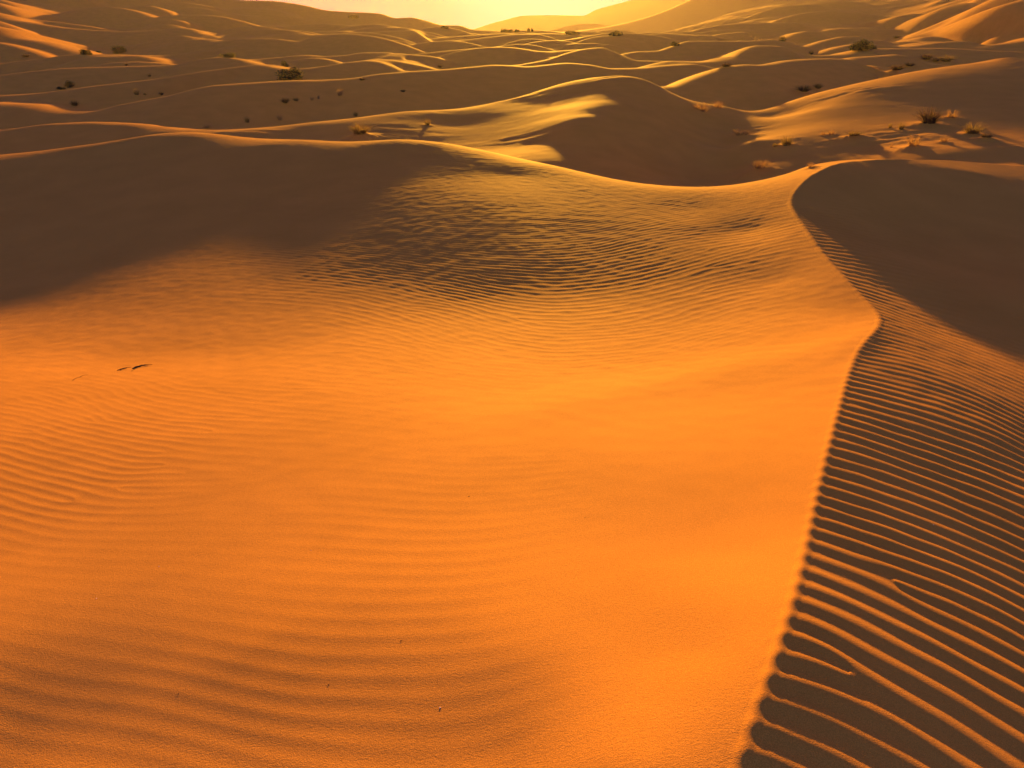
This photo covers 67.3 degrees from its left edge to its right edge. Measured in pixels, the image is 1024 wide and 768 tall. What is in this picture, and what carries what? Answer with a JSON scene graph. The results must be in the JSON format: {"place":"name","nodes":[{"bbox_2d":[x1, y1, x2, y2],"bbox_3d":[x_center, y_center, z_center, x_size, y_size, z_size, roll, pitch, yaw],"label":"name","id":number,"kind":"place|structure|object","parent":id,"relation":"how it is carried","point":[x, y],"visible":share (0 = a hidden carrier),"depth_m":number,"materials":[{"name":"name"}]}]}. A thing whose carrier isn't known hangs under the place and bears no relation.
{"place":"outdoors","nodes":[
{"label":"outdoors","id":0,"kind":"place"},
{"bbox_2d":[260,0,629,28],"label":"sky","id":1,"kind":"structure","parent":0,"point":[471,14],"materials":[{"name":"yellow"}]},
{"bbox_2d":[0,0,1023,767],"bbox_3d":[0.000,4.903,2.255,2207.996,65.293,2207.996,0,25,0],"label":"ground","id":2,"kind":"structure","parent":0,"point":[584,398],"depth_m":5.49,"materials":[{"name":"orange sand"}]},
{"bbox_2d":[64,80,74,87],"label":"bush","id":3,"kind":"object","parent":2,"relation":"on","point":[69,84],"visible":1,"depth_m":52.07,"materials":[{"name":"brown plant"}]},
{"bbox_2d":[68,100,79,105],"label":"grass tuft","id":4,"kind":"object","parent":2,"relation":"on","point":[75,103],"visible":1,"depth_m":40.38,"materials":[{"name":"brown plant"}]},
{"bbox_2d":[79,48,91,54],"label":"bush","id":5,"kind":"object","parent":2,"relation":"on","point":[83,52],"visible":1,"depth_m":74.44,"materials":[{"name":"brown plant"}]},
{"bbox_2d":[111,45,125,52],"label":"bush","id":6,"kind":"object","parent":2,"relation":"on","point":[119,49],"visible":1,"depth_m":100.11,"materials":[{"name":"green plant"}]},
{"bbox_2d":[219,52,235,57],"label":"bush","id":7,"kind":"object","parent":2,"relation":"on","point":[229,55],"visible":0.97,"depth_m":61.79,"materials":[{"name":"brown plant"}]},
{"bbox_2d":[281,60,288,66],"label":"bush","id":8,"kind":"object","parent":2,"relation":"on","point":[285,64],"visible":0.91,"depth_m":59.77,"materials":[{"name":"brown plant"}]},
{"bbox_2d":[275,67,303,80],"bbox_3d":[-14.577,-20.361,50.572,1.698,0.934,1.718,4,25,8],"label":"bush","id":9,"kind":"object","parent":2,"relation":"on","point":[293,73],"visible":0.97,"depth_m":50.38,"materials":[{"name":"green plant"}]},
{"bbox_2d":[347,122,374,134],"bbox_3d":[-4.896,-8.270,24.802,1.145,0.405,1.216,-1,25,-3],"label":"grass tuft","id":10,"kind":"object","parent":2,"relation":"on","point":[363,130],"visible":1,"depth_m":24.78,"materials":[{"name":"brown plant"}]},
{"bbox_2d":[565,30,579,34],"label":"bush","id":11,"kind":"object","parent":2,"relation":"on","point":[573,32],"visible":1,"depth_m":143.58,"materials":[{"name":"brown plant"}]},
{"bbox_2d":[608,31,622,35],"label":"bush","id":12,"kind":"object","parent":2,"relation":"on","point":[617,33],"visible":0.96,"depth_m":99.18,"materials":[{"name":"brown plant"}]},
{"bbox_2d":[671,41,679,46],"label":"bush","id":13,"kind":"object","parent":2,"relation":"on","point":[674,43],"visible":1,"depth_m":71.21,"materials":[{"name":"green plant"}]},
{"bbox_2d":[693,102,711,111],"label":"grass tuft","id":14,"kind":"object","parent":2,"relation":"on","point":[704,108],"visible":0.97,"depth_m":29.12,"materials":[{"name":"brown plant"}]},
{"bbox_2d":[710,99,723,107],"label":"grass tuft","id":15,"kind":"object","parent":2,"relation":"on","point":[717,105],"visible":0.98,"depth_m":30.45,"materials":[{"name":"brown plant"}]},
{"bbox_2d":[731,128,754,135],"bbox_3d":[7.948,-8.748,26.599,1.100,0.291,1.227,13,28,26],"label":"grass tuft","id":16,"kind":"object","parent":2,"relation":"on","point":[737,133],"visible":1,"depth_m":26.56,"materials":[{"name":"brown plant"}]},
{"bbox_2d":[748,160,772,168],"bbox_3d":[7.041,-6.212,21.735,0.917,0.238,0.803,9,26,19],"label":"grass tuft","id":17,"kind":"object","parent":2,"relation":"on","point":[758,166],"visible":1,"depth_m":21.72,"materials":[{"name":"brown plant"}]},
{"bbox_2d":[777,137,797,145],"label":"grass tuft","id":18,"kind":"object","parent":2,"relation":"on","point":[785,142],"visible":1,"depth_m":23.70,"materials":[{"name":"brown plant"}]},
{"bbox_2d":[793,85,814,91],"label":"grass tuft","id":19,"kind":"object","parent":2,"relation":"on","point":[804,89],"visible":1,"depth_m":37.83,"materials":[{"name":"brown plant"}]},
{"bbox_2d":[812,83,823,88],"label":"grass tuft","id":20,"kind":"object","parent":2,"relation":"on","point":[818,86],"visible":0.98,"depth_m":39.23,"materials":[{"name":"brown plant"}]},
{"bbox_2d":[844,131,866,135],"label":"grass tuft","id":21,"kind":"object","parent":2,"relation":"on","point":[854,134],"visible":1,"depth_m":23.38,"materials":[{"name":"brown plant"}]},
{"bbox_2d":[849,39,873,50],"bbox_3d":[27.864,-27.033,61.429,1.949,0.981,1.926,23,33,40],"label":"bush","id":22,"kind":"object","parent":2,"relation":"on","point":[861,45],"visible":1,"depth_m":61.05,"materials":[{"name":"green plant"}]},
{"bbox_2d":[886,64,907,69],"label":"grass tuft","id":23,"kind":"object","parent":2,"relation":"on","point":[900,67],"visible":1,"depth_m":42.55,"materials":[{"name":"brown plant"}]},
{"bbox_2d":[904,132,924,146],"bbox_3d":[11.077,-6.711,21.124,0.745,0.393,0.652,13,28,27],"label":"grass tuft","id":24,"kind":"object","parent":2,"relation":"on","point":[911,143],"visible":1,"depth_m":21.13,"materials":[{"name":"brown plant"}]},
{"bbox_2d":[919,53,936,59],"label":"grass tuft","id":25,"kind":"object","parent":2,"relation":"on","point":[925,57],"visible":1,"depth_m":58.97,"materials":[{"name":"brown plant"}]},
{"bbox_2d":[912,105,946,123],"bbox_3d":[13.162,-8.472,24.183,1.190,0.580,1.107,7,26,15],"label":"grass tuft","id":26,"kind":"object","parent":2,"relation":"on","point":[928,119],"visible":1,"depth_m":24.14,"materials":[{"name":"brown plant"}]},
{"bbox_2d":[937,54,955,61],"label":"grass tuft","id":27,"kind":"object","parent":2,"relation":"on","point":[947,59],"visible":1,"depth_m":58.81,"materials":[{"name":"brown plant"}]},
{"bbox_2d":[940,135,955,141],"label":"grass tuft","id":28,"kind":"object","parent":2,"relation":"on","point":[943,140],"visible":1,"depth_m":21.61,"materials":[{"name":"brown plant"}]},
{"bbox_2d":[946,109,960,117],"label":"grass tuft","id":29,"kind":"object","parent":2,"relation":"on","point":[949,115],"visible":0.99,"depth_m":24.98,"materials":[{"name":"brown plant"}]},
{"bbox_2d":[959,122,992,133],"bbox_3d":[13.629,-7.574,22.706,1.060,0.388,1.066,-14,28,-27],"label":"grass tuft","id":30,"kind":"object","parent":2,"relation":"on","point":[970,130],"visible":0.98,"depth_m":22.69,"materials":[{"name":"brown plant"}]},
{"bbox_2d":[974,132,995,137],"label":"grass tuft","id":31,"kind":"object","parent":2,"relation":"on","point":[989,135],"visible":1,"depth_m":21.81,"materials":[{"name":"brown plant"}]},
{"bbox_2d":[550,24,606,31],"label":"hills","id":32,"kind":"structure","parent":0,"point":[577,27],"depth_m":429.34,"materials":[{"name":"orange sand"}]},
{"bbox_2d":[474,0,687,30],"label":"hills","id":33,"kind":"structure","parent":0,"point":[624,12],"depth_m":764.45,"materials":[{"name":"orange sand"}]}
]}

